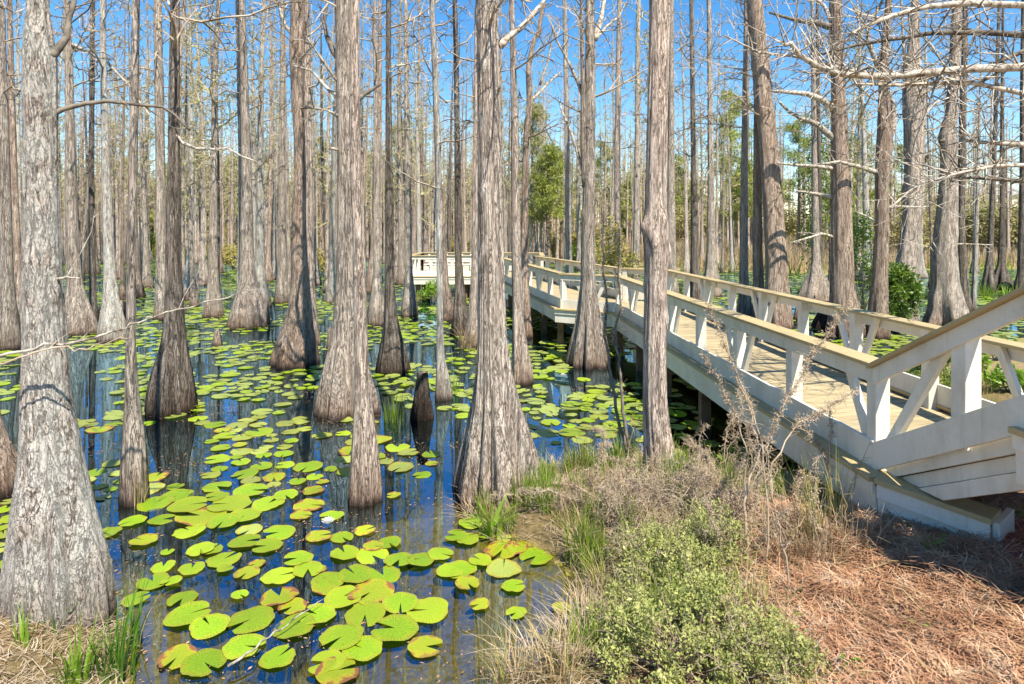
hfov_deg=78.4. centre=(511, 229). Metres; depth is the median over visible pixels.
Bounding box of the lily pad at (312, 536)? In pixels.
[305,530,332,541]
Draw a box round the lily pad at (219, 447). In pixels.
[210,444,230,450]
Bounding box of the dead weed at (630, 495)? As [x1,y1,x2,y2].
[613,473,642,527]
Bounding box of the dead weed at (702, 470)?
[690,464,710,515]
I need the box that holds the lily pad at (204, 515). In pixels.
[174,506,226,525]
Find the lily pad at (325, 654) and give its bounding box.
[308,649,345,673]
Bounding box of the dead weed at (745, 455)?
[732,428,770,496]
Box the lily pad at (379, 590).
[347,579,394,604]
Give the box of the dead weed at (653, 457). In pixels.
[647,434,664,507]
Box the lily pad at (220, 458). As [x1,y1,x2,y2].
[204,454,230,463]
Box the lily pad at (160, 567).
[150,560,175,572]
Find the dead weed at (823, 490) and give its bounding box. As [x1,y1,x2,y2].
[810,473,828,508]
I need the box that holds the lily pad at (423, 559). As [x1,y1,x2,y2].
[407,552,433,565]
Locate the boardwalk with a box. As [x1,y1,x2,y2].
[504,256,1023,541]
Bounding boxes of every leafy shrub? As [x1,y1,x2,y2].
[576,554,679,651]
[578,553,817,683]
[598,498,683,585]
[618,510,758,619]
[652,474,785,580]
[695,587,867,683]
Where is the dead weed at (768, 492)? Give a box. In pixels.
[756,457,788,535]
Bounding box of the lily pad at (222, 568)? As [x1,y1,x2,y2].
[216,564,233,571]
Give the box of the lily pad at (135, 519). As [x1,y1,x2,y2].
[118,514,146,525]
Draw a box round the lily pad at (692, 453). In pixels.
[690,448,714,457]
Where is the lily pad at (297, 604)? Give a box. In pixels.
[277,597,306,614]
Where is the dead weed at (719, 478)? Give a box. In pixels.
[713,459,729,515]
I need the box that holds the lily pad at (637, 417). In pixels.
[630,415,642,419]
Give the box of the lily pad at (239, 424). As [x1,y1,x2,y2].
[226,422,248,428]
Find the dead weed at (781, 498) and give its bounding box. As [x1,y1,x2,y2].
[774,492,794,540]
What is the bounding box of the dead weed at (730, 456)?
[727,452,738,478]
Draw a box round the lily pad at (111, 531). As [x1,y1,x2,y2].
[103,526,122,537]
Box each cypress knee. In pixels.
[120,300,125,316]
[136,283,145,297]
[184,288,189,300]
[211,328,222,346]
[326,326,330,348]
[409,371,435,440]
[793,307,797,319]
[811,301,828,328]
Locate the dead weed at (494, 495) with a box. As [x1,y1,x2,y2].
[478,491,524,509]
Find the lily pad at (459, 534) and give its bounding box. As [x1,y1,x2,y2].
[445,529,466,540]
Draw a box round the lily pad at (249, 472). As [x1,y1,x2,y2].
[231,468,258,478]
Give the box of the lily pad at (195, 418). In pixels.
[188,416,207,421]
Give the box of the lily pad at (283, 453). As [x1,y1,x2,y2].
[274,450,292,456]
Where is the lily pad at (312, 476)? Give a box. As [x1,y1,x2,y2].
[306,473,323,479]
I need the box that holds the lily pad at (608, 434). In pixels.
[595,431,615,437]
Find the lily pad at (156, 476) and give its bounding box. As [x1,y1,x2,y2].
[149,472,168,481]
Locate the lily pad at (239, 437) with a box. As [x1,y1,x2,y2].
[232,434,253,440]
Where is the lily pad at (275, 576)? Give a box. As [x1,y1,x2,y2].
[259,567,294,583]
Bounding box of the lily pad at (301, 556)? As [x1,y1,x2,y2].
[284,550,313,564]
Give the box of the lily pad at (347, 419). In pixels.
[341,417,352,421]
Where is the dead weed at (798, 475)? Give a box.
[789,465,806,500]
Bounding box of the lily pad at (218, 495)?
[205,491,229,500]
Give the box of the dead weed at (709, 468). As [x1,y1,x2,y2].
[699,447,712,499]
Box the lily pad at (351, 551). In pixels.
[330,545,358,559]
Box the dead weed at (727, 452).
[723,427,743,482]
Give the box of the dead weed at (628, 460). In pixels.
[611,453,638,524]
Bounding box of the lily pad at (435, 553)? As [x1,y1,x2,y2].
[428,547,453,559]
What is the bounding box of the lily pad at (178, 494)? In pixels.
[161,489,194,501]
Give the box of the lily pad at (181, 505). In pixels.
[167,496,207,511]
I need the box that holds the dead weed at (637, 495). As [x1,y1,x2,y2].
[631,490,645,512]
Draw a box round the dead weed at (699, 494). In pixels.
[688,488,707,508]
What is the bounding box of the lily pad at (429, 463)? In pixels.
[425,461,437,465]
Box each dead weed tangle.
[502,469,568,522]
[535,470,620,530]
[579,459,687,538]
[588,490,692,568]
[622,446,753,521]
[687,470,787,541]
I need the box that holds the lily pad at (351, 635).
[318,624,363,649]
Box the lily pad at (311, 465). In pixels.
[292,461,322,471]
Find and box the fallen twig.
[228,599,322,667]
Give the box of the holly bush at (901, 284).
[888,261,925,318]
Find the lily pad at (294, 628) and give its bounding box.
[272,612,315,638]
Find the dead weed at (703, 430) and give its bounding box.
[692,423,708,484]
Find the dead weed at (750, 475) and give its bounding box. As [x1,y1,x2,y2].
[730,376,763,559]
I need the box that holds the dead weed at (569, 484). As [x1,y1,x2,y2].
[540,478,592,496]
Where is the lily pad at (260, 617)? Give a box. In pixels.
[227,605,274,633]
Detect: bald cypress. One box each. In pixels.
[0,0,25,532]
[0,0,92,350]
[0,0,234,631]
[5,0,24,232]
[5,0,24,317]
[7,15,22,153]
[8,0,157,335]
[16,36,63,192]
[17,0,64,193]
[20,14,81,225]
[54,0,84,250]
[56,18,87,217]
[57,0,164,342]
[58,0,148,319]
[58,77,64,201]
[58,138,79,264]
[61,96,100,208]
[75,27,101,273]
[76,69,97,235]
[77,41,100,280]
[79,77,101,214]
[80,0,127,279]
[80,122,101,273]
[82,3,119,205]
[88,8,144,277]
[91,0,234,319]
[94,68,126,204]
[94,85,101,250]
[95,94,102,262]
[95,144,101,259]
[97,72,128,248]
[107,0,167,287]
[110,0,140,299]
[110,3,165,287]
[114,91,140,255]
[114,97,138,227]
[114,100,128,215]
[116,112,128,263]
[117,0,150,540]
[126,0,154,275]
[126,133,140,241]
[128,0,326,448]
[128,40,166,264]
[137,25,166,182]
[137,81,166,260]
[138,102,154,229]
[141,0,269,317]
[143,0,209,313]
[149,52,196,187]
[150,4,209,278]
[163,0,220,294]
[163,0,237,285]
[163,0,290,291]
[166,0,209,306]
[166,59,223,271]
[181,0,275,329]
[185,43,219,183]
[186,16,236,283]
[189,0,235,297]
[207,36,237,209]
[207,72,231,272]
[210,0,293,306]
[221,0,256,196]
[221,0,276,261]
[223,110,237,246]
[227,69,237,204]
[233,137,237,258]
[246,0,383,369]
[249,1,291,269]
[251,0,314,303]
[255,2,288,281]
[255,89,268,218]
[256,2,293,260]
[264,9,287,267]
[264,69,293,196]
[264,92,278,279]
[265,30,293,286]
[268,0,376,344]
[277,142,293,222]
[287,0,385,452]
[287,25,336,302]
[310,0,332,284]
[310,2,333,244]
[312,7,336,291]
[313,61,325,260]
[313,64,325,256]
[314,0,451,325]
[314,69,331,258]
[314,133,318,221]
[328,86,336,250]
[336,0,417,292]
[347,0,383,534]
[360,0,381,276]
[360,0,461,317]
[360,0,469,374]
[360,3,384,206]
[360,65,372,199]
[361,0,476,428]
[363,98,373,250]
[364,3,396,209]
[380,3,413,280]
[380,95,395,209]
[380,129,384,263]
[381,0,423,284]
[381,79,412,218]
[382,42,424,261]
[383,89,402,183]
[392,0,499,321]
[394,28,443,285]
[394,82,416,236]
[396,0,437,268]
[402,0,507,336]
[410,0,549,347]
[411,33,431,251]
[411,71,433,265]
[412,57,442,187]
[415,60,433,263]
[419,34,454,223]
[419,130,430,251]
[421,58,446,265]
[429,52,467,265]
[443,126,453,227]
[444,23,472,251]
[444,91,453,214]
[445,68,468,265]
[451,0,565,512]
[451,95,470,226]
[453,91,468,265]
[461,0,619,385]
[461,32,473,188]
[499,1,521,191]
[499,50,536,271]
[500,0,579,338]
[505,36,521,221]
[505,106,521,271]
[510,44,563,251]
[510,82,524,195]
[520,140,543,263]
[521,0,728,369]
[522,56,542,221]
[528,117,542,243]
[530,61,548,261]
[531,0,595,272]
[552,18,598,269]
[563,104,579,236]
[569,0,645,265]
[571,2,603,263]
[595,10,632,273]
[595,72,612,253]
[600,0,631,262]
[614,0,648,280]
[616,0,687,124]
[623,121,633,229]
[625,23,645,262]
[630,0,708,293]
[632,13,648,181]
[641,0,678,480]
[666,141,680,209]
[667,0,737,300]
[668,0,739,296]
[674,0,1023,267]
[675,0,704,272]
[675,75,707,260]
[683,0,812,316]
[685,0,794,317]
[690,0,793,328]
[696,5,733,269]
[715,64,735,272]
[715,87,739,272]
[749,64,799,221]
[769,0,925,336]
[777,1,846,300]
[789,0,861,266]
[807,19,862,282]
[810,0,956,339]
[821,1,860,219]
[823,0,895,278]
[844,0,877,281]
[847,0,968,320]
[847,23,875,216]
[867,13,894,213]
[889,0,938,188]
[897,9,944,233]
[901,23,927,295]
[917,7,1023,325]
[920,133,938,277]
[923,6,1008,311]
[923,50,939,284]
[965,96,991,272]
[966,0,1020,287]
[966,0,1023,291]
[967,0,1023,290]
[967,9,991,309]
[1011,41,1019,202]
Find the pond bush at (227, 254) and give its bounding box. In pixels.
[222,243,236,267]
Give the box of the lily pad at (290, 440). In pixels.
[284,438,298,442]
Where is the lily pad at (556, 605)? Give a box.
[552,601,570,613]
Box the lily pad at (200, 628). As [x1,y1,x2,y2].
[189,613,230,639]
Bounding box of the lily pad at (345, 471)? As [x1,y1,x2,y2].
[337,467,349,476]
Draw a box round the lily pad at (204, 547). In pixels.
[185,541,214,555]
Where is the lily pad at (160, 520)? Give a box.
[147,514,175,524]
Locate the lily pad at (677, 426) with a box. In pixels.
[670,424,686,429]
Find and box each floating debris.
[0,384,692,682]
[110,386,559,680]
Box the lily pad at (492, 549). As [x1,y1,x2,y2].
[483,540,519,558]
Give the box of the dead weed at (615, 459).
[603,453,624,494]
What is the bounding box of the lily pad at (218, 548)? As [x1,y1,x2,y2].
[200,543,222,553]
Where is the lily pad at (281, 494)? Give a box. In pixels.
[272,489,297,499]
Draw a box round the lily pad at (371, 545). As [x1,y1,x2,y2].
[363,540,383,550]
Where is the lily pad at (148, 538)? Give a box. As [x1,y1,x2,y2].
[128,533,157,544]
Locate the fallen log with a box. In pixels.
[535,636,628,669]
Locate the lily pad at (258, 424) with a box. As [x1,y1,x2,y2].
[249,422,267,426]
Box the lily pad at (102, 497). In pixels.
[95,494,110,499]
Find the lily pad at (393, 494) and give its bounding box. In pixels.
[387,492,400,497]
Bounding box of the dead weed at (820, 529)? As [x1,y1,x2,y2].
[805,514,836,545]
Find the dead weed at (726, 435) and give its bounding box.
[719,411,737,464]
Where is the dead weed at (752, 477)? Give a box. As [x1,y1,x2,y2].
[734,457,760,523]
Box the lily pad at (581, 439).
[571,436,592,443]
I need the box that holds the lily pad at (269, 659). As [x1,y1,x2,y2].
[258,645,295,668]
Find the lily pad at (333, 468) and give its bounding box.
[324,466,338,470]
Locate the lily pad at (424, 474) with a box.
[413,471,430,477]
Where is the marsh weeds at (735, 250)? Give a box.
[528,233,1016,268]
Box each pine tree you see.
[149,163,186,223]
[185,145,208,203]
[208,155,237,240]
[314,137,330,237]
[364,151,395,235]
[367,118,413,205]
[412,168,431,215]
[504,102,564,251]
[520,139,581,264]
[551,148,581,258]
[595,141,626,211]
[620,174,643,241]
[675,153,699,232]
[702,87,789,261]
[718,159,762,222]
[762,113,828,250]
[796,108,830,272]
[822,167,870,226]
[848,135,875,247]
[889,144,932,202]
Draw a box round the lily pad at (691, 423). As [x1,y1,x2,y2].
[680,420,697,425]
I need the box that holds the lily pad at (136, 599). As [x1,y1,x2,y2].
[121,591,149,606]
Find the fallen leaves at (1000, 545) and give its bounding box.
[658,525,1018,682]
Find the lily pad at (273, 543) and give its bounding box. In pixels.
[252,537,282,552]
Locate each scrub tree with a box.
[62,170,154,229]
[118,162,237,230]
[149,229,155,250]
[207,219,236,244]
[290,227,323,245]
[426,156,520,228]
[445,206,468,234]
[451,236,453,251]
[528,220,559,243]
[528,232,559,254]
[549,207,598,231]
[572,225,608,248]
[572,232,597,247]
[572,237,599,258]
[596,178,642,224]
[596,178,675,218]
[608,226,631,241]
[675,202,706,242]
[676,186,706,221]
[676,202,705,234]
[690,202,750,239]
[734,225,763,240]
[763,201,810,239]
[763,216,796,237]
[789,220,828,244]
[861,201,925,241]
[872,207,935,254]
[874,200,935,243]
[898,196,936,239]
[935,190,997,208]
[965,199,1017,252]
[965,205,1016,245]
[966,206,1017,249]
[1005,197,1018,208]
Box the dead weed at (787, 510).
[754,504,792,562]
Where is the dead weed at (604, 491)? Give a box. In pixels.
[594,484,626,531]
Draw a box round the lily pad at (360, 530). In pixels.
[354,525,375,535]
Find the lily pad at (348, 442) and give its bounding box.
[345,439,351,444]
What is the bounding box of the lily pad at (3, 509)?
[0,505,9,512]
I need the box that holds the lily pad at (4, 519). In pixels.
[0,515,8,522]
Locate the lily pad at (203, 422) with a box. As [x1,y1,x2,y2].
[194,420,209,424]
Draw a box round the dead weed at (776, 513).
[754,441,789,593]
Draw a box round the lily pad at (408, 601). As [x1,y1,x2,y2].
[382,592,418,613]
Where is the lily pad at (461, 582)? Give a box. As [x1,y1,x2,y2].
[455,575,479,589]
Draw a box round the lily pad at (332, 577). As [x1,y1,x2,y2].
[311,571,345,587]
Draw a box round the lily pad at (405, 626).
[371,614,418,640]
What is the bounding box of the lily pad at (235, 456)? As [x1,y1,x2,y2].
[230,454,242,458]
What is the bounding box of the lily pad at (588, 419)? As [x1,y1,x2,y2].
[580,417,594,421]
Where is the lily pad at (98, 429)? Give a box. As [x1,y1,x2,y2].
[85,425,113,432]
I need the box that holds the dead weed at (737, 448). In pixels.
[725,412,743,464]
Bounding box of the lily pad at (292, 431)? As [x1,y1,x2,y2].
[282,429,299,433]
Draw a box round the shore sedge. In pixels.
[152,251,1012,274]
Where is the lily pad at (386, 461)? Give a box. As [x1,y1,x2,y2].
[380,458,393,463]
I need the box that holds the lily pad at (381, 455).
[379,452,385,458]
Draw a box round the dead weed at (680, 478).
[667,470,690,519]
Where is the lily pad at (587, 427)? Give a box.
[576,424,592,429]
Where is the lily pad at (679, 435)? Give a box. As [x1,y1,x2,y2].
[674,433,692,438]
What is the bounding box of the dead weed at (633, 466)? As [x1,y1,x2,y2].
[626,465,638,486]
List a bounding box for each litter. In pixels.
[0,582,152,683]
[484,453,1023,683]
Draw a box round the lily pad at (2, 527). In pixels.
[0,522,7,530]
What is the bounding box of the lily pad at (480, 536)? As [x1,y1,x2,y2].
[478,531,495,538]
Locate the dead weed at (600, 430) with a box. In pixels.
[592,425,611,493]
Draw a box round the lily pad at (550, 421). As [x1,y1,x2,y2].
[541,419,560,424]
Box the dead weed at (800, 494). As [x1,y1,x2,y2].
[789,473,814,525]
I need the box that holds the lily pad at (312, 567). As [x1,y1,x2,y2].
[293,560,323,576]
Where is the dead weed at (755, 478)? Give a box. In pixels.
[747,445,771,505]
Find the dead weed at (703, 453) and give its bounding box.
[679,446,713,496]
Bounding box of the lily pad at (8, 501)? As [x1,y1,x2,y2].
[0,498,11,503]
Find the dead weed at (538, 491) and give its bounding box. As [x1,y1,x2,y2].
[515,485,595,506]
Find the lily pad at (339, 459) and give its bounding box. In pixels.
[334,455,350,462]
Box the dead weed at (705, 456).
[685,439,718,473]
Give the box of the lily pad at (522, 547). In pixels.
[503,541,527,553]
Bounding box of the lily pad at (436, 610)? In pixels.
[406,597,447,622]
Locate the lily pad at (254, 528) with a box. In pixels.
[235,524,262,533]
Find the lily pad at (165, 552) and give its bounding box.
[160,549,174,554]
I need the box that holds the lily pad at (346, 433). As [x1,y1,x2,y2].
[335,431,350,435]
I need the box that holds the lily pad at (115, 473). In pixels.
[108,470,119,475]
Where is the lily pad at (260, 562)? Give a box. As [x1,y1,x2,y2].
[248,559,265,566]
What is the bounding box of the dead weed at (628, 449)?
[622,418,634,488]
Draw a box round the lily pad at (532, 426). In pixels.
[527,423,537,429]
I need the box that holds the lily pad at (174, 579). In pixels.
[159,575,182,585]
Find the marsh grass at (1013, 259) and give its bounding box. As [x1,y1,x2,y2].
[551,233,1016,271]
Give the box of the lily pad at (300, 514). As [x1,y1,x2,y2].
[290,510,311,518]
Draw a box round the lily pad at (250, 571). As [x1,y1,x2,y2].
[233,566,259,578]
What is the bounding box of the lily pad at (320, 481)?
[316,479,328,483]
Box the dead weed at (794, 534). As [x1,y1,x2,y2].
[779,507,811,561]
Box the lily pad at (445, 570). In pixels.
[436,563,464,576]
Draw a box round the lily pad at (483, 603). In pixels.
[469,598,489,609]
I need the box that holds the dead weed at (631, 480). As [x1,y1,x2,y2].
[625,474,643,528]
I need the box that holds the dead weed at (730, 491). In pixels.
[714,483,737,525]
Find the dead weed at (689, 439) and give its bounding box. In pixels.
[680,434,699,463]
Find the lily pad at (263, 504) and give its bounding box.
[251,496,284,510]
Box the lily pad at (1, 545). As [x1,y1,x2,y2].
[0,542,4,552]
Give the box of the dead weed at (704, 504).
[695,496,724,565]
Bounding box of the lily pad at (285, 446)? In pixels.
[277,444,292,449]
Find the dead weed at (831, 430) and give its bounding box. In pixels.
[813,400,837,504]
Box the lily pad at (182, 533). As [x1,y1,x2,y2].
[172,523,205,538]
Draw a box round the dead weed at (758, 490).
[744,454,782,547]
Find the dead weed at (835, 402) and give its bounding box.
[769,385,860,502]
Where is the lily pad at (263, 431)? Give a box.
[244,427,272,436]
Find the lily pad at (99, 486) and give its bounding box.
[92,483,108,489]
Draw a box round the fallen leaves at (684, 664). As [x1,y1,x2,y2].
[526,462,1023,677]
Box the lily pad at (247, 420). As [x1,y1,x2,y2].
[237,418,256,422]
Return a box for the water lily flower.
[322,516,333,523]
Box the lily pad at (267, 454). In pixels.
[255,452,271,457]
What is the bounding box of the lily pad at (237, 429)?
[229,428,241,431]
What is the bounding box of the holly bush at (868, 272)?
[852,198,874,309]
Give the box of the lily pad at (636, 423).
[627,420,642,425]
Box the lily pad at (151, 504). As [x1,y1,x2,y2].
[137,496,174,511]
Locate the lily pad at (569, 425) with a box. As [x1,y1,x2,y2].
[562,423,575,427]
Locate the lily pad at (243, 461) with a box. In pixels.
[231,458,250,464]
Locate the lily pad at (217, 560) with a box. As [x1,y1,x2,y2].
[205,551,241,567]
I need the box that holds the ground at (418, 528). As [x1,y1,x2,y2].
[0,222,1023,683]
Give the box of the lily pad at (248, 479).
[241,476,260,483]
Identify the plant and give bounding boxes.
[939,363,950,386]
[947,354,993,370]
[981,362,1023,392]
[982,335,1017,359]
[998,282,1012,290]
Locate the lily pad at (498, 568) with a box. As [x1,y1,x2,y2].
[486,558,521,577]
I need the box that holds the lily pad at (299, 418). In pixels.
[292,416,307,420]
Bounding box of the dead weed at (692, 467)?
[686,462,713,496]
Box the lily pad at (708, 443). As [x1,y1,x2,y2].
[700,440,719,446]
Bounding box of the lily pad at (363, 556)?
[356,546,388,563]
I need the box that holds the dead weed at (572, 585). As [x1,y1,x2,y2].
[553,560,598,624]
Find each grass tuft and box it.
[3,600,38,646]
[4,622,98,683]
[25,604,75,635]
[38,604,135,683]
[45,651,88,683]
[78,569,157,683]
[113,582,163,649]
[128,460,156,508]
[271,456,282,472]
[383,387,407,425]
[435,370,465,392]
[444,322,477,349]
[446,494,496,528]
[461,488,529,541]
[463,604,605,683]
[465,615,567,683]
[472,480,500,522]
[474,504,542,549]
[477,497,494,522]
[483,646,521,681]
[494,497,520,520]
[497,504,516,533]
[501,610,613,683]
[508,601,590,669]
[509,466,539,507]
[519,462,545,495]
[522,468,550,509]
[524,594,596,646]
[526,583,633,666]
[529,563,630,630]
[530,449,562,488]
[532,445,552,479]
[534,467,562,513]
[536,570,594,619]
[537,615,562,659]
[538,454,557,478]
[539,451,571,473]
[541,462,598,492]
[541,472,565,500]
[542,486,591,511]
[542,518,620,559]
[545,516,616,561]
[546,493,577,532]
[551,618,580,657]
[554,445,575,475]
[555,442,593,474]
[556,511,597,568]
[559,451,608,474]
[559,491,617,542]
[560,438,637,466]
[561,480,599,514]
[562,595,610,660]
[563,447,582,471]
[563,591,598,636]
[564,569,602,598]
[566,549,622,590]
[567,462,589,496]
[568,431,597,471]
[568,506,589,527]
[568,540,624,601]
[572,505,609,557]
[574,530,606,580]
[579,468,609,485]
[582,489,604,521]
[584,592,619,619]
[589,466,608,483]
[589,492,633,519]
[590,525,613,566]
[591,485,609,514]
[592,440,617,474]
[592,564,631,612]
[594,459,640,480]
[604,467,657,488]
[605,427,632,468]
[610,429,629,455]
[610,489,653,543]
[615,448,637,473]
[616,437,637,457]
[620,446,648,482]
[620,464,660,486]
[621,549,659,600]
[623,500,684,534]
[634,501,671,531]
[636,485,675,516]
[643,560,695,636]
[646,498,693,534]
[654,448,693,500]
[656,467,693,497]
[662,442,693,484]
[666,509,743,542]
[668,454,753,490]
[668,600,691,643]
[673,439,684,466]
[673,449,702,480]
[673,509,757,569]
[675,483,709,523]
[676,552,835,629]
[677,445,686,467]
[678,483,710,519]
[685,565,787,628]
[688,470,731,487]
[705,468,790,503]
[709,472,769,500]
[712,446,741,484]
[715,551,779,601]
[717,458,733,475]
[719,456,748,496]
[726,448,757,477]
[733,498,883,574]
[737,463,787,492]
[738,569,810,615]
[739,465,829,505]
[741,453,767,474]
[750,477,911,567]
[759,467,785,502]
[766,461,799,479]
[773,457,806,491]
[773,467,809,501]
[785,498,926,553]
[788,454,836,541]
[797,479,821,502]
[808,472,835,502]
[816,449,861,526]
[939,369,950,386]
[969,278,1012,296]
[981,373,997,395]
[987,282,1019,296]
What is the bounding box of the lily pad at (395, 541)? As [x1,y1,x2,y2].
[378,536,400,547]
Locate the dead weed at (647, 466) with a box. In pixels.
[628,454,660,512]
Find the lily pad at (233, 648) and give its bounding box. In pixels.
[222,633,265,659]
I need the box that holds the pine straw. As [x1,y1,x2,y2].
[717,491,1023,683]
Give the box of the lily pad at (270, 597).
[260,586,298,605]
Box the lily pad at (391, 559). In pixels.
[383,552,413,565]
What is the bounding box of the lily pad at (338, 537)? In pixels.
[330,531,353,542]
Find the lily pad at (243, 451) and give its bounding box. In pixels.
[230,448,253,454]
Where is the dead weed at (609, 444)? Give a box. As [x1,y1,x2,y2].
[597,439,611,489]
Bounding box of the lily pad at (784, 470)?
[772,468,789,474]
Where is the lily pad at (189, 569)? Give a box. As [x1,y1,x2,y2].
[178,561,204,574]
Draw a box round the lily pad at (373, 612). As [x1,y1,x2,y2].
[344,601,385,626]
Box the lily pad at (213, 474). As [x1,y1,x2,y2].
[200,471,220,477]
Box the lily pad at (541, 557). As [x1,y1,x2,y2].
[519,547,552,564]
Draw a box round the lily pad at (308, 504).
[293,498,324,510]
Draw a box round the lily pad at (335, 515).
[319,510,344,519]
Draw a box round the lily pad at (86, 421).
[78,419,95,423]
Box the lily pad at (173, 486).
[166,483,184,489]
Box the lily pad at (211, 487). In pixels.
[202,481,231,491]
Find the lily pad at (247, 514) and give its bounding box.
[228,508,261,521]
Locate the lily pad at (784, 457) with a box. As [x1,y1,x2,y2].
[771,451,792,460]
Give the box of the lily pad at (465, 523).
[459,517,484,528]
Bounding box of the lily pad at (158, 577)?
[136,572,169,589]
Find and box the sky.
[5,0,1020,221]
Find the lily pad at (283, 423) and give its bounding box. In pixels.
[276,420,296,426]
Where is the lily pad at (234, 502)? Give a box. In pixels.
[206,495,251,511]
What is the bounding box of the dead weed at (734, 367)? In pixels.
[703,302,778,495]
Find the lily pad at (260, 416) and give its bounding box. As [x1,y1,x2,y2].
[251,414,266,418]
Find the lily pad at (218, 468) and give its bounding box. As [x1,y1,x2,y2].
[211,466,227,471]
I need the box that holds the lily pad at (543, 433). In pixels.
[533,429,559,437]
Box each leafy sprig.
[782,609,804,624]
[824,652,868,683]
[903,606,935,631]
[919,533,948,554]
[1010,504,1023,515]
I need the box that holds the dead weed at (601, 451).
[591,439,606,521]
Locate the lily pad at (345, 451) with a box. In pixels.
[337,446,350,455]
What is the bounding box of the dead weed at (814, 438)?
[794,411,834,500]
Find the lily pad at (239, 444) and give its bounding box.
[232,442,247,446]
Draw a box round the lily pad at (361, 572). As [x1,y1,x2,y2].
[340,564,371,582]
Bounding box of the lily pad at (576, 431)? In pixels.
[559,428,585,435]
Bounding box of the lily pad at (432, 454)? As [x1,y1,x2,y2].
[422,450,440,456]
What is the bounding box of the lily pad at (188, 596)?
[166,590,198,605]
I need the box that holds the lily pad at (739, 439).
[730,435,747,441]
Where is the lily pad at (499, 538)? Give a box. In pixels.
[497,535,510,540]
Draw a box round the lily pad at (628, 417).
[614,415,632,420]
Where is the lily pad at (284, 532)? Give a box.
[263,525,295,539]
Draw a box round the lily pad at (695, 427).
[688,425,706,430]
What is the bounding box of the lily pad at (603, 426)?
[594,425,608,429]
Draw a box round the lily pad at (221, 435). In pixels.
[212,432,235,438]
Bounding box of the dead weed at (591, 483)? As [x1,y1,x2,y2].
[573,473,598,503]
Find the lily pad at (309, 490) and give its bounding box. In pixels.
[302,485,324,494]
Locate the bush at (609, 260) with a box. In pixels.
[595,214,641,288]
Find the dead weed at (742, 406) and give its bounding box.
[735,387,755,487]
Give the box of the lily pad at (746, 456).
[737,452,753,460]
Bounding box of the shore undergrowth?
[150,227,682,256]
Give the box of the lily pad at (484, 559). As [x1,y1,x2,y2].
[468,553,491,565]
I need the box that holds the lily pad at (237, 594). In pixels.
[231,589,248,598]
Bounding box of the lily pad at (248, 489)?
[233,483,268,495]
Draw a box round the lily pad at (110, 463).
[101,459,119,466]
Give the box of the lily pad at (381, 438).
[377,435,391,442]
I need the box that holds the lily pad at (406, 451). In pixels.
[397,448,418,454]
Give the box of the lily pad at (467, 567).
[447,560,476,577]
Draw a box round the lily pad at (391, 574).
[368,565,400,583]
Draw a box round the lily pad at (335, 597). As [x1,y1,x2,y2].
[324,585,361,607]
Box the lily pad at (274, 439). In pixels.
[264,437,278,441]
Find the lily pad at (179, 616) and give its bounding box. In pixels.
[163,600,211,626]
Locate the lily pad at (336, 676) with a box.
[315,656,358,683]
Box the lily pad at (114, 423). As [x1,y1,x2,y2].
[104,421,122,425]
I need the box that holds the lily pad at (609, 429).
[603,427,618,431]
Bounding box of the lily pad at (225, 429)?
[214,427,230,432]
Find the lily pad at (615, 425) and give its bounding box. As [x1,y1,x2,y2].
[603,421,622,427]
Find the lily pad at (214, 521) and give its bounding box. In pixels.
[206,513,241,528]
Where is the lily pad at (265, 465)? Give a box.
[250,462,272,469]
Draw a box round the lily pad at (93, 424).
[85,422,98,426]
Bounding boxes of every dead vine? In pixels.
[595,185,629,454]
[609,227,629,449]
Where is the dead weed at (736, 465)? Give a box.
[731,456,750,486]
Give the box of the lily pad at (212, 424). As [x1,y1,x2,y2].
[204,421,226,427]
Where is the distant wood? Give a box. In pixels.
[21,60,1019,263]
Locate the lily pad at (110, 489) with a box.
[103,486,117,491]
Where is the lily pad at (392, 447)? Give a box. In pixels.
[386,444,410,451]
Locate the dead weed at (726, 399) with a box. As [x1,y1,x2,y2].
[699,352,748,509]
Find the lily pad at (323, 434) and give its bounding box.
[312,432,331,437]
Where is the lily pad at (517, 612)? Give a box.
[506,606,526,618]
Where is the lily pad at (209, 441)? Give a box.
[204,439,218,443]
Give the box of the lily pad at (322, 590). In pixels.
[312,577,340,594]
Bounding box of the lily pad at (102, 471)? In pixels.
[88,468,107,476]
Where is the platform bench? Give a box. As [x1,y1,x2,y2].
[424,254,470,270]
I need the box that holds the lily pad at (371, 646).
[342,635,381,660]
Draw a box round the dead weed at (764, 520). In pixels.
[753,492,774,552]
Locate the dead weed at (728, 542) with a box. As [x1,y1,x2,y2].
[714,525,740,572]
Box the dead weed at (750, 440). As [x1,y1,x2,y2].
[744,408,760,493]
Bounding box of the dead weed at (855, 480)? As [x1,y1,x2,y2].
[846,443,872,532]
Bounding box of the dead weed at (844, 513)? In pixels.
[830,473,855,547]
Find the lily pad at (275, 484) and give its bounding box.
[267,481,280,486]
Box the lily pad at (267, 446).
[259,445,273,448]
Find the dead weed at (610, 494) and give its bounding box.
[604,467,620,523]
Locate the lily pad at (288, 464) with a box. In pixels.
[276,461,294,467]
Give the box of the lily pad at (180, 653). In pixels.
[157,644,196,669]
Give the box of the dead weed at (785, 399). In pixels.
[751,296,851,566]
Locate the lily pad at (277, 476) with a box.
[262,472,285,481]
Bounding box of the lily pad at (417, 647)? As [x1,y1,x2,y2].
[407,635,442,657]
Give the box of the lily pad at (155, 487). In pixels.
[149,483,164,493]
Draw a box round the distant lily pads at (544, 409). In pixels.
[0,260,1023,419]
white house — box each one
[689,171,706,215]
[724,178,786,214]
[967,184,1018,207]
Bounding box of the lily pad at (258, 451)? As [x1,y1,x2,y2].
[250,449,268,454]
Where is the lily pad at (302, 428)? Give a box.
[297,426,311,430]

